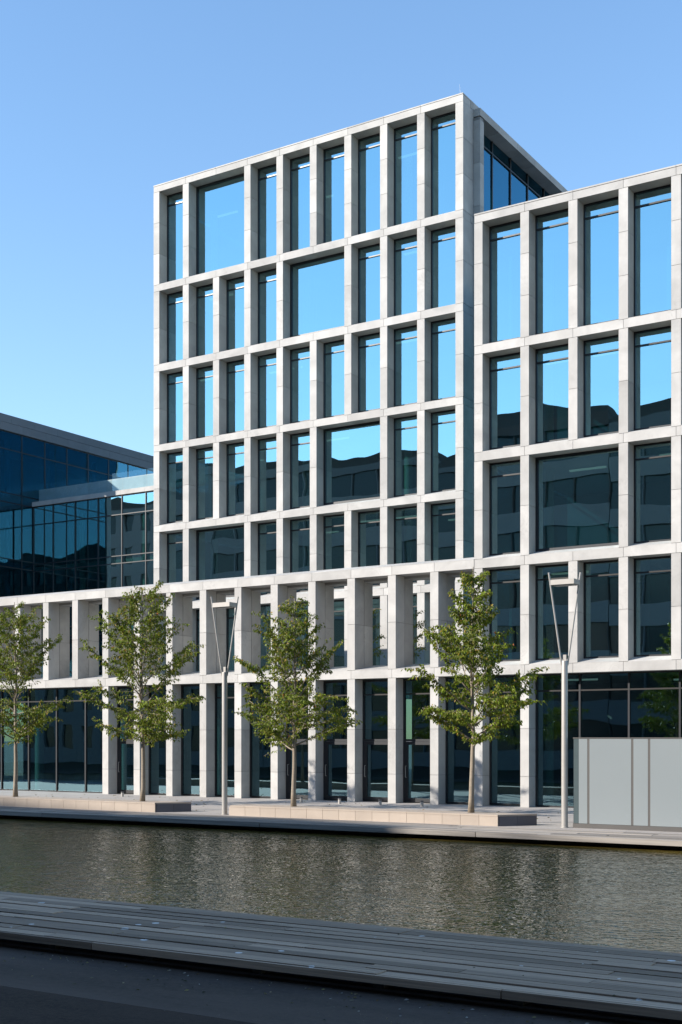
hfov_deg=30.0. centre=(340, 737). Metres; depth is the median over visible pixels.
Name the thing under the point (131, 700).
window
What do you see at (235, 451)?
window
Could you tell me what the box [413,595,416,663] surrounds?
window
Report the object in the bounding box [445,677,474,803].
window
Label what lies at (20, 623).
street tree
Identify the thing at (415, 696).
window
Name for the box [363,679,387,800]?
window
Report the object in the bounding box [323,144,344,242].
window
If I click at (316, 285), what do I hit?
window
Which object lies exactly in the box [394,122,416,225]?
window
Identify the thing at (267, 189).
window
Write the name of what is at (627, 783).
glass enclosure
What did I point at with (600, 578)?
window
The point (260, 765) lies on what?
window
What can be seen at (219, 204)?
window
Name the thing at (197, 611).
window
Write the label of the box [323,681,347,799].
window
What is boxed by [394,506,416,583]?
window
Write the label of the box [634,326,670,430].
window
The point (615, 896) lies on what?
canal water
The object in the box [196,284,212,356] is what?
window
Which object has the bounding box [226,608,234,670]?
window
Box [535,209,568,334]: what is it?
window
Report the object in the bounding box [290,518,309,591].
window
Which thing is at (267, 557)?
window
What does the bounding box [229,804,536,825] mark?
stone planter
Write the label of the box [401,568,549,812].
street tree
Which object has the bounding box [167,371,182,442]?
window
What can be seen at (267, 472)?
window
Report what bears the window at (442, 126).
in the office tower
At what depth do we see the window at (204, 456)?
56.56 m
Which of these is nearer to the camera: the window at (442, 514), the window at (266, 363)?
the window at (442, 514)
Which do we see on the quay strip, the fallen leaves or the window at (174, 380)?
the fallen leaves
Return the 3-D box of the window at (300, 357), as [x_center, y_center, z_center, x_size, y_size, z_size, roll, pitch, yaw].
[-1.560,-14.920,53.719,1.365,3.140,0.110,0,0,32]
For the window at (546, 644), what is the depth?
42.08 m
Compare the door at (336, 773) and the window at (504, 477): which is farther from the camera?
the door at (336, 773)
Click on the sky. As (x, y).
(104, 103)
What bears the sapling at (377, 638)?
on the stone colonnade
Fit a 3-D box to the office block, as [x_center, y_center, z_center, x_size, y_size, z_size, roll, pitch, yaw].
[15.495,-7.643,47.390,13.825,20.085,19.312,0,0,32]
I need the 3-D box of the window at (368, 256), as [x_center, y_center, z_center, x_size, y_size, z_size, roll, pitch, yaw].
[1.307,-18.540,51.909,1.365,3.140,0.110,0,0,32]
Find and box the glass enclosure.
[573,738,681,831]
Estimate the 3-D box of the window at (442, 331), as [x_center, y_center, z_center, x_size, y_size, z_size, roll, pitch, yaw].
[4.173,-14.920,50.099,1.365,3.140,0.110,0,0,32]
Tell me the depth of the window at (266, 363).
54.73 m
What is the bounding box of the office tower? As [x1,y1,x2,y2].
[153,92,566,672]
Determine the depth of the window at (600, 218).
41.13 m
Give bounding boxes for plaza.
[0,741,681,833]
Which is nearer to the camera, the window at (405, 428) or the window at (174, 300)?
the window at (405, 428)
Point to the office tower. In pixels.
(314, 305)
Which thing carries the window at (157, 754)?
in the stone colonnade
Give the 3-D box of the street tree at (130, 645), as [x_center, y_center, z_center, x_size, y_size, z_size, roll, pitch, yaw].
[-5.882,-1.459,40.287,4.153,6.930,4.194,0,0,32]
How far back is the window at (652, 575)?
40.24 m
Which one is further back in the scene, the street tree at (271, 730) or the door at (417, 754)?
the door at (417, 754)
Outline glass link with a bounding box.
[32,473,153,676]
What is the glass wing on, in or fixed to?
on the plaza
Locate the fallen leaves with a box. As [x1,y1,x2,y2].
[12,794,671,1023]
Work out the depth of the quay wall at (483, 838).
33.52 m
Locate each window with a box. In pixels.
[117,687,133,792]
[149,686,165,793]
[167,191,182,281]
[167,291,182,362]
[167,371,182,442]
[167,451,182,522]
[167,532,182,582]
[181,685,199,794]
[196,173,243,274]
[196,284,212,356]
[196,365,212,438]
[196,447,212,519]
[196,525,243,599]
[196,610,199,671]
[215,684,234,796]
[226,276,243,349]
[226,359,243,433]
[226,442,243,516]
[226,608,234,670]
[250,683,270,797]
[258,164,276,258]
[258,268,276,343]
[258,353,275,428]
[258,437,276,512]
[258,522,276,594]
[261,605,270,668]
[286,682,308,797]
[290,154,309,251]
[290,252,343,336]
[290,346,309,423]
[290,432,309,508]
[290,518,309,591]
[297,602,307,667]
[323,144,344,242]
[323,339,343,417]
[323,421,380,504]
[323,514,343,588]
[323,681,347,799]
[334,600,343,666]
[358,133,379,234]
[358,243,379,323]
[358,332,379,412]
[358,510,379,586]
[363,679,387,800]
[373,597,379,664]
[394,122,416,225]
[394,234,416,315]
[394,325,416,406]
[394,415,416,496]
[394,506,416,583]
[403,678,429,801]
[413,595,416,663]
[431,111,454,216]
[431,225,455,308]
[431,317,454,400]
[431,409,454,492]
[431,502,454,560]
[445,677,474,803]
[489,220,519,342]
[489,352,519,449]
[489,460,519,555]
[489,567,519,661]
[489,676,520,804]
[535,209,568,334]
[535,344,567,443]
[535,447,618,551]
[535,564,567,659]
[583,197,618,325]
[583,335,618,436]
[583,560,618,658]
[634,184,670,316]
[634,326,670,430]
[634,441,670,543]
[634,556,671,656]
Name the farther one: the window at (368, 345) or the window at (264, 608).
the window at (264, 608)
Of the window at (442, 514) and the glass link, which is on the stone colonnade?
the glass link
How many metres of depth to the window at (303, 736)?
47.43 m
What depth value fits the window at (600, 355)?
41.13 m
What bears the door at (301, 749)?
in the stone colonnade
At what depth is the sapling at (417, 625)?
47.47 m
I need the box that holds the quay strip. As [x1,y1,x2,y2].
[0,939,668,1023]
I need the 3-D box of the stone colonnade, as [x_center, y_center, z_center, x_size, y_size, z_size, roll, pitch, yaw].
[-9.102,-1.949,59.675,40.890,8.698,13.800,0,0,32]
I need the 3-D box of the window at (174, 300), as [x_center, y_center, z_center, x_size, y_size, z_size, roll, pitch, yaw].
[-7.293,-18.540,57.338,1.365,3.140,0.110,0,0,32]
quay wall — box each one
[0,815,681,848]
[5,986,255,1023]
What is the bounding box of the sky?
[0,0,681,455]
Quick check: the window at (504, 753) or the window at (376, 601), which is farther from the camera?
the window at (376, 601)
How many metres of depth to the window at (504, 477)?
42.97 m
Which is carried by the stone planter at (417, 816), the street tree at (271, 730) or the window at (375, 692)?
the street tree at (271, 730)
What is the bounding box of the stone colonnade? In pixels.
[0,557,474,804]
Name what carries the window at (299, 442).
in the office tower
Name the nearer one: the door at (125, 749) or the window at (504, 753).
the window at (504, 753)
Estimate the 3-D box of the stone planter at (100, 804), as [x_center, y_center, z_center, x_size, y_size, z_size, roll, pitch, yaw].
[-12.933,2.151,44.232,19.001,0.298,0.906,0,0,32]
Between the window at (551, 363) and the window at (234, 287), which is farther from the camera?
the window at (234, 287)
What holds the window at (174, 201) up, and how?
in the office tower
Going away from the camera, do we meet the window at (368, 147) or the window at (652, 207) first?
the window at (652, 207)
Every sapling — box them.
[373,608,385,657]
[413,610,425,663]
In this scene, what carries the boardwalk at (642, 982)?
on the quay strip
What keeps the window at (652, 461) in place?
in the office block
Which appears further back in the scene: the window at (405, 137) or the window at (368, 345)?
the window at (368, 345)
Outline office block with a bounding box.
[474,163,681,807]
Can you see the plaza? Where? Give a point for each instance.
(211, 806)
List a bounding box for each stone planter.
[0,795,190,811]
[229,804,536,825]
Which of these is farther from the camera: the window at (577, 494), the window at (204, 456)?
the window at (204, 456)
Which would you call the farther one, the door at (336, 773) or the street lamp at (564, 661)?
the door at (336, 773)
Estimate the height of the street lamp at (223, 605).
6.523 m
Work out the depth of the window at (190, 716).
50.21 m
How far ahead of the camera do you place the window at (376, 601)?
51.82 m
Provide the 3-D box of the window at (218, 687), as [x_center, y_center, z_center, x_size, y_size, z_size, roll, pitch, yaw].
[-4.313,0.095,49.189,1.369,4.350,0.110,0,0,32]
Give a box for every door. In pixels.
[118,741,133,792]
[287,741,307,798]
[325,741,347,799]
[364,741,387,800]
[405,742,429,802]
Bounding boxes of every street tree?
[0,601,73,796]
[72,580,205,800]
[232,595,362,806]
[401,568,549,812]
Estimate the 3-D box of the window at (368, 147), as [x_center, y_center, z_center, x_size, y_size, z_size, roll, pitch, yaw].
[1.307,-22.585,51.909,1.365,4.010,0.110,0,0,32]
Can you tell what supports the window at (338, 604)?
in the office tower
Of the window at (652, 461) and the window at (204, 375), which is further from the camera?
the window at (204, 375)
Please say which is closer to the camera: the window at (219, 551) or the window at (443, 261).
the window at (443, 261)
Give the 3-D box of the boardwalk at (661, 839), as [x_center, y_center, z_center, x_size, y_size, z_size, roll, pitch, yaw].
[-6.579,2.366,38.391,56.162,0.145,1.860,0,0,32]
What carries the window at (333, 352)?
in the office tower
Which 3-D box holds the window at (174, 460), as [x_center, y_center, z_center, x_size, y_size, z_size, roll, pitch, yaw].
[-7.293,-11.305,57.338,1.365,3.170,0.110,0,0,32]
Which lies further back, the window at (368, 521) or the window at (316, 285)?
the window at (316, 285)
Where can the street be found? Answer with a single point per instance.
(20, 1006)
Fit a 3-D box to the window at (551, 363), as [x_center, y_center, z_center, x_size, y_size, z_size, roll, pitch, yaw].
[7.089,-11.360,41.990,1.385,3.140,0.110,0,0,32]
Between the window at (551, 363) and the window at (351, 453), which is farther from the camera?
the window at (351, 453)
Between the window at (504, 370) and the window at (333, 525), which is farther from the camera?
the window at (333, 525)
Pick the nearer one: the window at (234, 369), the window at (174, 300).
the window at (234, 369)
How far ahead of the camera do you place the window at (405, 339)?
51.09 m
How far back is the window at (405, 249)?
51.09 m
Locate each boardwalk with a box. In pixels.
[0,806,681,845]
[0,891,681,1023]
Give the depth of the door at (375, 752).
45.62 m
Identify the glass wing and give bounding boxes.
[0,413,153,670]
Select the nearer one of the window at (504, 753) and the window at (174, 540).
the window at (504, 753)
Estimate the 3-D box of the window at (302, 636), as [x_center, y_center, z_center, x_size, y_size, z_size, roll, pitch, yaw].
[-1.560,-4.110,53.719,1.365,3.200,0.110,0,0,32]
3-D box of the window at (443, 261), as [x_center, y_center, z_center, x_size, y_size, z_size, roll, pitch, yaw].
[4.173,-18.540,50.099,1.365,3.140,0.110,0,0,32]
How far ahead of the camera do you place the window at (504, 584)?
42.91 m
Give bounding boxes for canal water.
[0,817,681,953]
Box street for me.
[0,986,254,1023]
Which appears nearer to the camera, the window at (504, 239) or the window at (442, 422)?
the window at (504, 239)
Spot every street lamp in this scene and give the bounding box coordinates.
[211,597,238,814]
[548,572,580,827]
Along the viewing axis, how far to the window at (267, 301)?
54.73 m
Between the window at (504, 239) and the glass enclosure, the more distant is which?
the window at (504, 239)
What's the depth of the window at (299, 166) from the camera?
53.82 m

